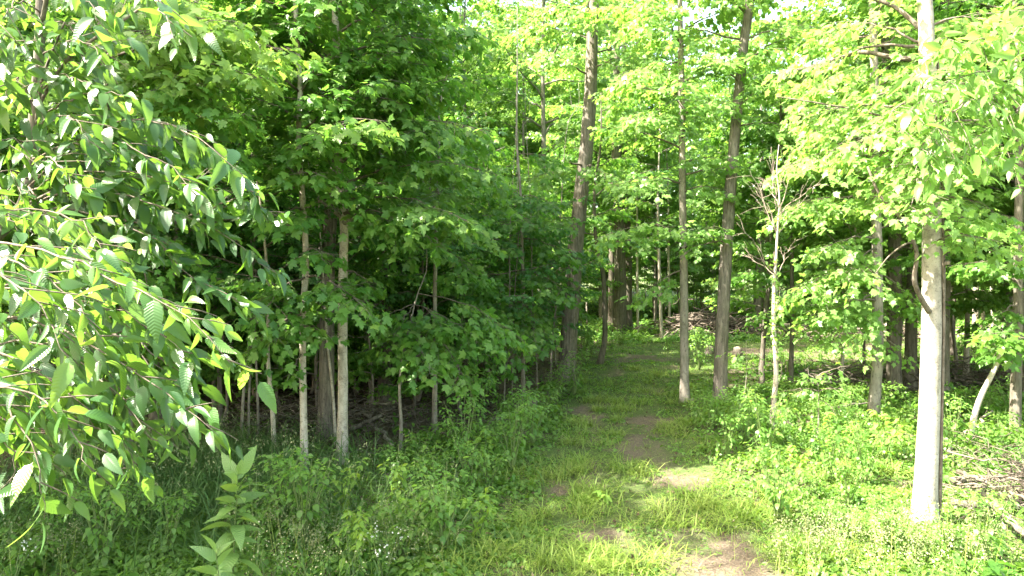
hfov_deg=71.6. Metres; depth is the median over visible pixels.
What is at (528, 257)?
understory maple
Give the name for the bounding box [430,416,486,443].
shrub
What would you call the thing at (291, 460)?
shrub
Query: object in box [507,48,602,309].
maple tree
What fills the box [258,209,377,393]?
understory maple
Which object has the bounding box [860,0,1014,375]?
maple tree
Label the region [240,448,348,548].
shrub
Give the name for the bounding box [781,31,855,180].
maple tree
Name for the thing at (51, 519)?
shrub
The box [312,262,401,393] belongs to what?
understory maple
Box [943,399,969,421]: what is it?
shrub
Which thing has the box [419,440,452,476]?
seedling
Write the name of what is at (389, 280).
understory maple
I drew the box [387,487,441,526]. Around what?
shrub
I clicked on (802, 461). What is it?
seedling
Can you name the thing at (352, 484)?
seedling
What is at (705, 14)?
sky
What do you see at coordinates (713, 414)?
shrub
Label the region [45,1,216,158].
maple tree
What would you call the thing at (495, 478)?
shrub
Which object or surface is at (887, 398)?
shrub
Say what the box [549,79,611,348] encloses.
sapling
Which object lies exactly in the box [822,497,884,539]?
shrub
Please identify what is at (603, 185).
maple tree
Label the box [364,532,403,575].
flowering weed
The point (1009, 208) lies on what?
maple tree
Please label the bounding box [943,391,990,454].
shrub
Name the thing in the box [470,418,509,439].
shrub
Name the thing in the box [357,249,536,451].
maple sapling
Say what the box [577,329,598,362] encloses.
shrub
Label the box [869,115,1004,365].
understory maple
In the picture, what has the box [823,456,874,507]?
shrub
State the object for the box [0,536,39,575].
flowering weed
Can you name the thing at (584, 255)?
sapling
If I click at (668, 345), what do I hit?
shrub
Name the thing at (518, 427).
shrub
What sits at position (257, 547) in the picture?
flowering weed
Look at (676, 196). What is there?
tree
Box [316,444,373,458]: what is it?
fallen branch
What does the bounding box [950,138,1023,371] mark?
understory maple
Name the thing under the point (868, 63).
maple tree
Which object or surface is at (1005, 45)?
elm tree
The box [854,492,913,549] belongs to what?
shrub
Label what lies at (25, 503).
shrub
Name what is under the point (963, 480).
log
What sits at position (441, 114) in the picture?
maple tree
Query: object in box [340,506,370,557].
seedling
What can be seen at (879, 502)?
shrub
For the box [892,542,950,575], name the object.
flowering weed
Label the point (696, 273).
understory maple
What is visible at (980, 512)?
shrub
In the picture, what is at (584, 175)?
oak tree
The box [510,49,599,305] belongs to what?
maple tree
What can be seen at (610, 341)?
shrub
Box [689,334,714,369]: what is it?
shrub
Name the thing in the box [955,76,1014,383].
young tree
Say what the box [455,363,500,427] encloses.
shrub
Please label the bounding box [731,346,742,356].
stump
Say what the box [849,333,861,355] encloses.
shrub
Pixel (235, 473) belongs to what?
pokeweed
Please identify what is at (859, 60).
maple tree
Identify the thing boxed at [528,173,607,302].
understory maple
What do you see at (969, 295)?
understory maple
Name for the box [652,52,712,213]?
maple tree
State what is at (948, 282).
oak tree
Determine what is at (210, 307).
understory maple
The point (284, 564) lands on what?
flowering weed
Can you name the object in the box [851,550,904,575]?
flowering weed
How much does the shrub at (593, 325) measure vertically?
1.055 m
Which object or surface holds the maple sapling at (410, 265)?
on the ground at (728, 562)
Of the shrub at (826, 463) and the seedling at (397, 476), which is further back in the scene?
the shrub at (826, 463)
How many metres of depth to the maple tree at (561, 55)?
44.41 m
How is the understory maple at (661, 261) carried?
on the ground at (728, 562)
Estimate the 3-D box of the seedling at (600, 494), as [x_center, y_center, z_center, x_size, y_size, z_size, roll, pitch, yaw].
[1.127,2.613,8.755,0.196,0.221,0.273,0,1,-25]
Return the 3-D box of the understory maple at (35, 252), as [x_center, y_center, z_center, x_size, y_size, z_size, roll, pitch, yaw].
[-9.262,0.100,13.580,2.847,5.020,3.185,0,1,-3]
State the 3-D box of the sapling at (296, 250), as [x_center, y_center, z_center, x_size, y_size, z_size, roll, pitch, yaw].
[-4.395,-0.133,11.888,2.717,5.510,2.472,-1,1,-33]
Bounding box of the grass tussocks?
[326,364,963,575]
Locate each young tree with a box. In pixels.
[526,98,673,363]
[689,68,844,383]
[701,75,865,383]
[782,176,906,376]
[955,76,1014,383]
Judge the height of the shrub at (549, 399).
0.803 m
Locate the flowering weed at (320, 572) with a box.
[286,538,335,575]
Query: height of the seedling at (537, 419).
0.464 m
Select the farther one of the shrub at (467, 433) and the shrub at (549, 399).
the shrub at (549, 399)
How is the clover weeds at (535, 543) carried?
on the ground at (728, 562)
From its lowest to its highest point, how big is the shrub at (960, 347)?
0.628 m
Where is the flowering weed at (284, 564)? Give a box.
[244,533,292,575]
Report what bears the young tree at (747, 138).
on the ground at (728, 562)
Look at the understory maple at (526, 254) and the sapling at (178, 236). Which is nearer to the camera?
the sapling at (178, 236)
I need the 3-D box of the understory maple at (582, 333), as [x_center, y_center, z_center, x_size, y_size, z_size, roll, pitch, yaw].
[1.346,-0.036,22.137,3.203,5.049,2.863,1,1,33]
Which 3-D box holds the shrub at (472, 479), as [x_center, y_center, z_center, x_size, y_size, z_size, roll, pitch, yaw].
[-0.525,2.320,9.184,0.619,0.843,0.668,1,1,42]
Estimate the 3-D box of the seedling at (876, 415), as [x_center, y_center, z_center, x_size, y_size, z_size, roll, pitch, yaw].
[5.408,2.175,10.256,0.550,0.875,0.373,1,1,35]
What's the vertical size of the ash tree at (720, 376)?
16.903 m
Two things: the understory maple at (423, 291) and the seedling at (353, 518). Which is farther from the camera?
the understory maple at (423, 291)
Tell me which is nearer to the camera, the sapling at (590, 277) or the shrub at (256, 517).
the shrub at (256, 517)
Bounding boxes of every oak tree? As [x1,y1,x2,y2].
[183,0,486,440]
[492,0,684,384]
[525,0,718,333]
[532,3,676,324]
[546,0,727,329]
[734,0,1018,397]
[754,0,1008,392]
[803,0,1023,400]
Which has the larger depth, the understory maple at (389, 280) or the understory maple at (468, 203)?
the understory maple at (468, 203)
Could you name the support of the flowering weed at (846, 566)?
on the ground at (728, 562)
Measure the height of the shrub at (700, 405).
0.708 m
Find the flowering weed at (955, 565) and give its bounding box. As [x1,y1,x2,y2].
[922,539,985,575]
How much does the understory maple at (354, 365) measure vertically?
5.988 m
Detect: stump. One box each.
[704,346,713,354]
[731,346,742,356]
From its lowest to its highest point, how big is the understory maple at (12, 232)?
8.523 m
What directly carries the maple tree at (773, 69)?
on the ground at (728, 562)
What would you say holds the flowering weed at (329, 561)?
on the ground at (728, 562)
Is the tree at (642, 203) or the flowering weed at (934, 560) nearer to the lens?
the flowering weed at (934, 560)
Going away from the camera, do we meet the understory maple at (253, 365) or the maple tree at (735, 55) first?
the understory maple at (253, 365)
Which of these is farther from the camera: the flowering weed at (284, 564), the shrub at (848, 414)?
the shrub at (848, 414)
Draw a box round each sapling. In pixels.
[112,149,261,442]
[151,143,298,427]
[165,147,365,452]
[166,154,337,436]
[168,171,321,437]
[176,151,316,435]
[240,157,400,446]
[307,198,427,407]
[352,6,523,431]
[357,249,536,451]
[363,110,483,414]
[437,8,588,399]
[440,131,575,399]
[463,100,568,398]
[480,81,587,389]
[494,82,611,379]
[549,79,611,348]
[716,341,766,397]
[775,362,853,442]
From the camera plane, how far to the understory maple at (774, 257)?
44.36 m
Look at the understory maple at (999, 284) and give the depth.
36.84 m
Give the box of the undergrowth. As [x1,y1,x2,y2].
[281,292,1001,343]
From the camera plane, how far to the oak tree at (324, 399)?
12.11 m
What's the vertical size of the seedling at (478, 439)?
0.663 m
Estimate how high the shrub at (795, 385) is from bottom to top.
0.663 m
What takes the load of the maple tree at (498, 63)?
on the ground at (728, 562)
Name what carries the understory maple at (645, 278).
on the ground at (728, 562)
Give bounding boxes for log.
[949,472,1023,484]
[950,499,1023,508]
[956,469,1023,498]
[975,488,1023,536]
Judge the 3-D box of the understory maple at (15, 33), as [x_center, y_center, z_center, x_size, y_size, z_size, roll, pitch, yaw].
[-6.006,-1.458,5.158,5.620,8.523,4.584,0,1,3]
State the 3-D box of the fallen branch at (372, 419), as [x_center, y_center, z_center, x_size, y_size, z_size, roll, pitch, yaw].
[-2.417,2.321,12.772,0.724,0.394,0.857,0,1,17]
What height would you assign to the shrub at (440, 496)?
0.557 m
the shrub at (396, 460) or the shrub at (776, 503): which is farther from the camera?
the shrub at (396, 460)
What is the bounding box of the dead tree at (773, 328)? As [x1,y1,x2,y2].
[729,145,828,434]
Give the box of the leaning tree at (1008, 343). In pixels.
[965,331,1023,439]
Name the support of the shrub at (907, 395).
on the ground at (728, 562)
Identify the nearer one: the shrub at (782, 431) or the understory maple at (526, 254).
the shrub at (782, 431)
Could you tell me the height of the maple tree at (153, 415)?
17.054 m
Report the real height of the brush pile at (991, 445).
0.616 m
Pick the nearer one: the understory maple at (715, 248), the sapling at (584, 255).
the sapling at (584, 255)
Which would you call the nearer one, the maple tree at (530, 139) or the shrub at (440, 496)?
the shrub at (440, 496)
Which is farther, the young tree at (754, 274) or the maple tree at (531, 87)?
the maple tree at (531, 87)
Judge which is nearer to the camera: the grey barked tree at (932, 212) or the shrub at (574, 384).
the grey barked tree at (932, 212)
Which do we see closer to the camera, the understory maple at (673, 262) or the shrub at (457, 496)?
the shrub at (457, 496)
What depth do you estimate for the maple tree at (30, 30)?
15.11 m
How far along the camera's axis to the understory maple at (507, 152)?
19.38 m
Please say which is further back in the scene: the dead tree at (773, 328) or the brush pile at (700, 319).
the brush pile at (700, 319)
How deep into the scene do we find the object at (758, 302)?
38.25 m
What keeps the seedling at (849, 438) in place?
on the ground at (728, 562)
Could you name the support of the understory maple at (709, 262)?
on the ground at (728, 562)
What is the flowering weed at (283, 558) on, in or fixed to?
on the ground at (728, 562)
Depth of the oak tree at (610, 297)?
36.85 m
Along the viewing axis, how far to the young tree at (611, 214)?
21.93 m
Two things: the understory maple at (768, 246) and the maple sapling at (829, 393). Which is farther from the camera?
the understory maple at (768, 246)
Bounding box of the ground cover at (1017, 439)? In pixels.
[684,299,1023,575]
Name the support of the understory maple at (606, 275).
on the ground at (728, 562)
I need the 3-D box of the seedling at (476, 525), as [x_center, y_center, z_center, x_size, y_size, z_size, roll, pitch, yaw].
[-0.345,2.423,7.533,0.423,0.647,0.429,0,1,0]
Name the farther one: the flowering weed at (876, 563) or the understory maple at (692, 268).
the understory maple at (692, 268)
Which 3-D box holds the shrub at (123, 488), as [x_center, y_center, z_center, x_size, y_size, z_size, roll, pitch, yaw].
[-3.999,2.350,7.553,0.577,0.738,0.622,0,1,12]
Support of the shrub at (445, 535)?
on the ground at (728, 562)
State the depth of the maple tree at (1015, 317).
11.52 m
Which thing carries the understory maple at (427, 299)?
on the ground at (728, 562)
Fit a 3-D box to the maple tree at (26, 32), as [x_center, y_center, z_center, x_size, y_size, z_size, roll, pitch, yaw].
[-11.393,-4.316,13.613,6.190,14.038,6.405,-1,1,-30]
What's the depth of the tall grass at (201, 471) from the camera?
8.52 m
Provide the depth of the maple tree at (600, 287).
39.48 m
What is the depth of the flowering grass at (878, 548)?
6.87 m
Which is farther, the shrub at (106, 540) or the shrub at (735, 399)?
the shrub at (735, 399)
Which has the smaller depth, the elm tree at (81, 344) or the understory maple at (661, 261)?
the elm tree at (81, 344)
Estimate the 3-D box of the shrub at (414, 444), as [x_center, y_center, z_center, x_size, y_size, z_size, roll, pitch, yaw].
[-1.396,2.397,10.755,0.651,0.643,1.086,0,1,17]
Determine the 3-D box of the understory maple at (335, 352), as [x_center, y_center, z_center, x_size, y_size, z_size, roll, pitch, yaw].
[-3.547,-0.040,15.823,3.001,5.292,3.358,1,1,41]
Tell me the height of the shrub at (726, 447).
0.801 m
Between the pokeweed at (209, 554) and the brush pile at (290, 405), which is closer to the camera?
the pokeweed at (209, 554)
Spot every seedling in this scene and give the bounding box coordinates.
[326,520,378,574]
[328,457,369,514]
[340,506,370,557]
[377,460,415,513]
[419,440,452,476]
[460,486,498,538]
[466,428,500,471]
[528,405,543,426]
[592,490,611,505]
[785,442,817,484]
[822,412,858,470]
[865,409,906,464]
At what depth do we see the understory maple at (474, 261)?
14.03 m
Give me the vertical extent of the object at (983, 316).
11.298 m
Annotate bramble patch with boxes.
[0,329,678,575]
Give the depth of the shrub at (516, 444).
10.26 m
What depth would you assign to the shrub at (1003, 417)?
11.41 m
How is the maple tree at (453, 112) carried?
on the ground at (728, 562)
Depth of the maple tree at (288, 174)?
9.33 m
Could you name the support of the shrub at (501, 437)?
on the ground at (728, 562)
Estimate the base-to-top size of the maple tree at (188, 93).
16.382 m
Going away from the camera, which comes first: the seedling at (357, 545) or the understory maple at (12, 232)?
the seedling at (357, 545)
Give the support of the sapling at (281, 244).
on the ground at (728, 562)
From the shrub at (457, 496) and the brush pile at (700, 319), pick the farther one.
the brush pile at (700, 319)
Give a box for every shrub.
[0,471,75,530]
[0,517,62,573]
[4,420,96,503]
[20,484,90,550]
[54,469,154,559]
[57,480,139,527]
[106,478,165,535]
[119,481,201,556]
[218,473,289,546]
[221,439,317,527]
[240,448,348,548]
[291,469,334,514]
[365,493,449,556]
[375,440,430,497]
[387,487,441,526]
[399,423,445,461]
[402,456,496,552]
[407,441,448,491]
[411,479,460,518]
[428,473,466,513]
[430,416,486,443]
[434,391,501,467]
[443,431,493,496]
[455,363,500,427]
[465,444,512,489]
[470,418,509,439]
[474,419,519,448]
[482,398,541,469]
[489,391,517,413]
[493,388,539,437]
[509,383,558,443]
[528,381,566,415]
[542,365,571,401]
[549,347,595,395]
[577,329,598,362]
[579,337,601,355]
[581,322,599,344]
[607,333,619,349]
[615,329,627,344]
[661,331,674,353]
[683,387,713,416]
[683,390,730,431]
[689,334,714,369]
[693,408,751,458]
[716,385,756,420]
[724,394,776,445]
[738,383,797,451]
[740,433,822,521]
[763,388,807,423]
[768,408,809,449]
[776,478,846,535]
[781,379,813,404]
[790,461,833,495]
[800,419,864,481]
[803,398,848,422]
[818,377,850,396]
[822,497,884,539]
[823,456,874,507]
[824,383,867,435]
[838,381,868,408]
[838,416,896,482]
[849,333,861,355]
[854,482,896,519]
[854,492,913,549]
[858,380,908,411]
[877,399,914,425]
[881,511,942,560]
[896,391,918,414]
[918,505,969,552]
[930,478,1023,559]
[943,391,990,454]
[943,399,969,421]
[944,379,979,402]
[956,337,963,353]
[975,383,1005,416]
[978,407,1023,444]
[990,373,1023,405]
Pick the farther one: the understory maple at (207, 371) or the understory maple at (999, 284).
the understory maple at (999, 284)
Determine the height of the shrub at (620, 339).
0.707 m
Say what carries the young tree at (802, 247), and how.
on the ground at (728, 562)
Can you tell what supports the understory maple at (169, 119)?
on the ground at (728, 562)
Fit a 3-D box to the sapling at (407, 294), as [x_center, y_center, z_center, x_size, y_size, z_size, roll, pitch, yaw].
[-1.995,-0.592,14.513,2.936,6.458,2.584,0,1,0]
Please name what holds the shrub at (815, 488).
on the ground at (728, 562)
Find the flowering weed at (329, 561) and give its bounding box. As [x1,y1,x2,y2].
[308,548,368,575]
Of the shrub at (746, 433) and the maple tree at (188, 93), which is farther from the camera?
the maple tree at (188, 93)
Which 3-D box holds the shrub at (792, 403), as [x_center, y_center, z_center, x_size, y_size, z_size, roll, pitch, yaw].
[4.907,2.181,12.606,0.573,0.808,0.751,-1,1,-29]
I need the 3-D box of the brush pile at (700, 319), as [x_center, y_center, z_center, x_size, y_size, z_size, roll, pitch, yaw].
[9.160,1.409,32.361,8.020,2.140,5.135,0,1,0]
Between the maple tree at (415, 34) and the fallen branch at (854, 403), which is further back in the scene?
the maple tree at (415, 34)
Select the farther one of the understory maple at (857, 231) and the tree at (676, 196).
the tree at (676, 196)
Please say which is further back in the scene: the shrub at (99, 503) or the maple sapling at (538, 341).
the maple sapling at (538, 341)
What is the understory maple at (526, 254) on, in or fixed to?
on the ground at (728, 562)
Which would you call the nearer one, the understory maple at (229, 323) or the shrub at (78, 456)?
the shrub at (78, 456)
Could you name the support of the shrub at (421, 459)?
on the ground at (728, 562)
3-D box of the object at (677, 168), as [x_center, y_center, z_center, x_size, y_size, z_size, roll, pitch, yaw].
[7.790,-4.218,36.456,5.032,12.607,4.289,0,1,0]
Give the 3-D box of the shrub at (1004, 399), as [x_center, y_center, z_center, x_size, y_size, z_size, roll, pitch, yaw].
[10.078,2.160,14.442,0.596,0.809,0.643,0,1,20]
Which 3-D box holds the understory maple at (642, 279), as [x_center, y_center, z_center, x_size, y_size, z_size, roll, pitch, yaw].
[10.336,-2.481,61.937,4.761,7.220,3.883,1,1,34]
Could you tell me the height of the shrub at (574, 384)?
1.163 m
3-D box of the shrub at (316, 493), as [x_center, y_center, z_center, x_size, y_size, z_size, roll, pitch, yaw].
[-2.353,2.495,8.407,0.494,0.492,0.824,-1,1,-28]
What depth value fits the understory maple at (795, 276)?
38.15 m
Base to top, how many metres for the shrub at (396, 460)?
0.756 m
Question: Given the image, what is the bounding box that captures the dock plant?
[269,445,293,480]
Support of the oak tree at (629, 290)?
on the ground at (728, 562)
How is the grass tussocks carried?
on the ground at (728, 562)
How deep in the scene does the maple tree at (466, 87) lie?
46.12 m
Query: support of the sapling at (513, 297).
on the ground at (728, 562)
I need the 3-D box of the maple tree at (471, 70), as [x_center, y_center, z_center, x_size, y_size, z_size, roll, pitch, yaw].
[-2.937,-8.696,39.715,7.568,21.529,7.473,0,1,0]
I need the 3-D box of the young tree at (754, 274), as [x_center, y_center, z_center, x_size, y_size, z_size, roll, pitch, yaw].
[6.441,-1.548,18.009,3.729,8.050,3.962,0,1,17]
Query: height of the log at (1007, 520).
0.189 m
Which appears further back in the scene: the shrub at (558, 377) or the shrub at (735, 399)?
the shrub at (558, 377)
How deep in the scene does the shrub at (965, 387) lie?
14.39 m
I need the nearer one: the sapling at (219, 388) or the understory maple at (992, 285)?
the sapling at (219, 388)
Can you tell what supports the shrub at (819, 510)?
on the ground at (728, 562)
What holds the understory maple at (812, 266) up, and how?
on the ground at (728, 562)
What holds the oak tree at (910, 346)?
on the ground at (728, 562)
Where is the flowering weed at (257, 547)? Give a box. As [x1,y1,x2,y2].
[238,521,270,575]
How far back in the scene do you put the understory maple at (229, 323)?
14.96 m
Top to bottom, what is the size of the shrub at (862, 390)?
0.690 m
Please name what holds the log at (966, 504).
on the ground at (728, 562)
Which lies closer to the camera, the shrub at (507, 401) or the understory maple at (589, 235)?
the shrub at (507, 401)
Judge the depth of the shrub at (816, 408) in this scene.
12.94 m
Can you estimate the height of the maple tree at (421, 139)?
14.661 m
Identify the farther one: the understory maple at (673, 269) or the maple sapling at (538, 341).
the understory maple at (673, 269)
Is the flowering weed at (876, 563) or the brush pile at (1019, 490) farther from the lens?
the brush pile at (1019, 490)
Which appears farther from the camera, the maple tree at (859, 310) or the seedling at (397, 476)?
the maple tree at (859, 310)
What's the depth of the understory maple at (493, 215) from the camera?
17.08 m
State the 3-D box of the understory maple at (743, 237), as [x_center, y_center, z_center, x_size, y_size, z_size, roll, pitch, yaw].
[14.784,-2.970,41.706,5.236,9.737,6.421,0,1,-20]
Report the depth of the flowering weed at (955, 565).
6.12 m
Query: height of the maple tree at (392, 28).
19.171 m
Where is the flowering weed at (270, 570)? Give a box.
[236,545,288,575]
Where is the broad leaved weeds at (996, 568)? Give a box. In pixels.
[0,363,1023,575]
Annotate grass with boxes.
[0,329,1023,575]
[0,390,625,575]
[0,470,1023,575]
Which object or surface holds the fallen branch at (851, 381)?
on the ground at (728, 562)
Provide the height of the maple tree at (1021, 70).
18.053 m
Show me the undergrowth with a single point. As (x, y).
(738, 337)
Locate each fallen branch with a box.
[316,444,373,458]
[348,402,393,445]
[349,408,397,430]
[813,373,885,385]
[820,400,867,409]
[943,406,992,458]
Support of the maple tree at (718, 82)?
on the ground at (728, 562)
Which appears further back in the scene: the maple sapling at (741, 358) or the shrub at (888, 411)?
the maple sapling at (741, 358)
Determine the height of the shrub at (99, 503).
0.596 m
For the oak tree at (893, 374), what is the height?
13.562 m
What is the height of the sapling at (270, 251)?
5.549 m
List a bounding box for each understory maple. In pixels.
[0,0,157,341]
[0,17,232,455]
[0,26,57,289]
[0,229,118,387]
[2,80,183,343]
[3,145,206,416]
[118,228,232,384]
[160,97,315,408]
[160,186,299,417]
[182,204,237,348]
[199,205,334,405]
[231,123,390,413]
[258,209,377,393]
[279,183,421,382]
[300,203,446,418]
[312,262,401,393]
[314,141,446,379]
[347,177,448,359]
[350,131,502,400]
[350,194,456,389]
[387,210,508,414]
[390,118,526,384]
[392,155,493,341]
[402,110,572,371]
[428,146,508,296]
[431,159,548,364]
[478,172,558,369]
[480,209,551,362]
[519,215,609,365]
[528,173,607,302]
[552,177,633,328]
[582,231,608,301]
[606,148,713,322]
[632,240,663,297]
[632,249,646,295]
[639,205,702,318]
[647,239,689,307]
[652,230,699,291]
[670,227,715,313]
[686,70,886,364]
[687,217,750,316]
[688,221,718,305]
[688,228,744,313]
[690,214,754,294]
[733,158,799,310]
[733,187,812,295]
[741,183,797,310]
[756,70,965,392]
[763,188,825,320]
[764,216,799,303]
[783,233,838,311]
[800,131,920,307]
[817,23,1014,334]
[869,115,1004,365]
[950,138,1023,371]
[963,283,1002,292]
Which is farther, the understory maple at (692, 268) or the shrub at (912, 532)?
the understory maple at (692, 268)
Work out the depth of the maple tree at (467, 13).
52.02 m
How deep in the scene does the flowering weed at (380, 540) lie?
6.93 m
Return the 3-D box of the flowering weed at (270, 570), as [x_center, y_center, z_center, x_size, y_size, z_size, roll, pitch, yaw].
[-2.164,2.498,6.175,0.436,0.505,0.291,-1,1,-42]
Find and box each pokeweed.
[189,534,235,575]
[198,445,271,575]
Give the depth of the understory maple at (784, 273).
49.32 m
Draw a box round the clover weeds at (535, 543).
[477,332,972,575]
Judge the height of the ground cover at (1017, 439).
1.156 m
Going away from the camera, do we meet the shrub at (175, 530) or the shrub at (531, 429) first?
the shrub at (175, 530)
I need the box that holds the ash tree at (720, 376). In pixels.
[619,0,839,401]
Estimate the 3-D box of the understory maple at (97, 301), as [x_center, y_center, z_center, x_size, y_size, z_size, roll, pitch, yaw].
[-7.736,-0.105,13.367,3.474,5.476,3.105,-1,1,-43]
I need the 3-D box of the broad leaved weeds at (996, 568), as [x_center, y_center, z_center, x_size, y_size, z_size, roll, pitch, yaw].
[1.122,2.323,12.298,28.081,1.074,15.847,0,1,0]
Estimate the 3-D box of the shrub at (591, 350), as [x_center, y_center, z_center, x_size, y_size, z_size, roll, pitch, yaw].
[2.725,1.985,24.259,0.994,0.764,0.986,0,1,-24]
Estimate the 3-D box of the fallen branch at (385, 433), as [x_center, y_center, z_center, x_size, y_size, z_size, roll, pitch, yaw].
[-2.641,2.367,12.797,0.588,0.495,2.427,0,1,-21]
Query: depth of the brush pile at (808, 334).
30.13 m
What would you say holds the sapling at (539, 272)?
on the ground at (728, 562)
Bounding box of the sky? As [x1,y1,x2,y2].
[400,0,1001,269]
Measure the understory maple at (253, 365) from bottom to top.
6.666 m
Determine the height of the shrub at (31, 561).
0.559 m
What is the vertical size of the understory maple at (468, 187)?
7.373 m
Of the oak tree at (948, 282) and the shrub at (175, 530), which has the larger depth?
the oak tree at (948, 282)
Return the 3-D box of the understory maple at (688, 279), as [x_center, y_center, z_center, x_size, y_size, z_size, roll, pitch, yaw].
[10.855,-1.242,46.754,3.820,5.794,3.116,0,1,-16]
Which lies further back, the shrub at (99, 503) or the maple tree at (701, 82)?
the maple tree at (701, 82)
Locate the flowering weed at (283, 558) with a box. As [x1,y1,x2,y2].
[272,543,318,575]
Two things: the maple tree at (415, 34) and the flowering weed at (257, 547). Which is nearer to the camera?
the flowering weed at (257, 547)
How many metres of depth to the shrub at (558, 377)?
15.78 m
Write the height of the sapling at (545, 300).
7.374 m
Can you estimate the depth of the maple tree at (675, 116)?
14.46 m
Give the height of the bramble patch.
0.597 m
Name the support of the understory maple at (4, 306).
on the ground at (728, 562)
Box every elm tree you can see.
[0,0,293,554]
[889,5,1023,204]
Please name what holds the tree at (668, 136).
on the ground at (728, 562)
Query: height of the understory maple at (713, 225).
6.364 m
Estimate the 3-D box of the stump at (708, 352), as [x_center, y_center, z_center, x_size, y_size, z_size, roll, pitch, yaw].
[6.963,2.212,25.044,0.448,0.358,0.443,1,1,43]
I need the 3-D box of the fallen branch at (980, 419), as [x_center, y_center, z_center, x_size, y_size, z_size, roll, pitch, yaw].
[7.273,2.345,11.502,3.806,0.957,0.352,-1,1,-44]
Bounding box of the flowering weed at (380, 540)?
[371,522,408,565]
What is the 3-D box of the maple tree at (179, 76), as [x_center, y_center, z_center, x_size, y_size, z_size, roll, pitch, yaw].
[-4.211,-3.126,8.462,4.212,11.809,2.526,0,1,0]
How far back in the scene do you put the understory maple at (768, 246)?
18.67 m
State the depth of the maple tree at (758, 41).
52.43 m
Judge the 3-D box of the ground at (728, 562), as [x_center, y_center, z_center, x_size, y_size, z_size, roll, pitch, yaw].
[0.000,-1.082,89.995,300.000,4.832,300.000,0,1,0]
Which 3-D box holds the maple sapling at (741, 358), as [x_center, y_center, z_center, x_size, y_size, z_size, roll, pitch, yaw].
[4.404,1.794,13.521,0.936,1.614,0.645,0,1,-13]
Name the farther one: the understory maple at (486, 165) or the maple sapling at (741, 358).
the understory maple at (486, 165)
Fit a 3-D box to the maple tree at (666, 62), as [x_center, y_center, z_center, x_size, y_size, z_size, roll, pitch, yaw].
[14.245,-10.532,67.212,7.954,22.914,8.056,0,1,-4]
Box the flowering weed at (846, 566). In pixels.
[835,537,874,575]
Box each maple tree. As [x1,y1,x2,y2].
[0,0,320,475]
[0,0,329,432]
[2,1,77,172]
[5,0,72,173]
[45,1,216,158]
[92,3,285,344]
[115,1,374,397]
[164,0,442,474]
[206,1,432,367]
[211,0,507,465]
[219,0,516,409]
[274,0,463,240]
[360,25,469,200]
[392,1,470,152]
[413,0,524,190]
[427,54,470,139]
[439,0,504,166]
[447,0,647,350]
[447,27,531,201]
[454,32,553,173]
[456,0,583,237]
[492,17,549,286]
[502,0,592,310]
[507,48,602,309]
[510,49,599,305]
[534,13,663,317]
[547,40,672,313]
[575,0,794,404]
[582,0,723,316]
[648,60,692,295]
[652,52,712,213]
[662,80,746,305]
[669,18,779,270]
[696,19,770,296]
[700,21,814,302]
[722,24,792,304]
[755,0,998,420]
[757,0,1022,377]
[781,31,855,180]
[830,5,1004,353]
[839,0,1023,397]
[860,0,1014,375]
[878,0,1023,437]
[976,8,1023,155]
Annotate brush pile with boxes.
[144,381,524,456]
[631,295,789,337]
[733,317,989,343]
[772,336,1022,396]
[885,419,1023,472]
[942,444,1023,533]
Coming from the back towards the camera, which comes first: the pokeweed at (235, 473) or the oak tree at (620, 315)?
the oak tree at (620, 315)
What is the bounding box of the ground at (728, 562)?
[0,270,1023,575]
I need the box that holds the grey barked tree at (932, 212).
[761,0,1023,527]
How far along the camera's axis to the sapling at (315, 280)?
11.73 m
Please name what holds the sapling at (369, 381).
on the ground at (728, 562)
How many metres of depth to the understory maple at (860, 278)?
21.31 m
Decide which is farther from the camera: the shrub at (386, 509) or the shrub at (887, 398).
the shrub at (887, 398)
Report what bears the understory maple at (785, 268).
on the ground at (728, 562)
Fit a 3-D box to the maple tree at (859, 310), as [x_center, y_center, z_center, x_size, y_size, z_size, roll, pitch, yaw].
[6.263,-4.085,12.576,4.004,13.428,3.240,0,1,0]
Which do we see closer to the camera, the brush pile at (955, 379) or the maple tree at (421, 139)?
the maple tree at (421, 139)
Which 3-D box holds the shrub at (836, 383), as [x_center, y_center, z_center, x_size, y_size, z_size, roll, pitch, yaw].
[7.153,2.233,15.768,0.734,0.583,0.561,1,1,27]
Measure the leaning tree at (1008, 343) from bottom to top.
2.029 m
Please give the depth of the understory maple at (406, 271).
19.20 m
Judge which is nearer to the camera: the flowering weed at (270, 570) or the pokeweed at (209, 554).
the pokeweed at (209, 554)
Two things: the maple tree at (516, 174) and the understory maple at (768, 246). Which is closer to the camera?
the understory maple at (768, 246)
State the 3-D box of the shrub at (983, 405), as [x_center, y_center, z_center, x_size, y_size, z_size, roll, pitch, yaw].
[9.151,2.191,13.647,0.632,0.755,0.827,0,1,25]

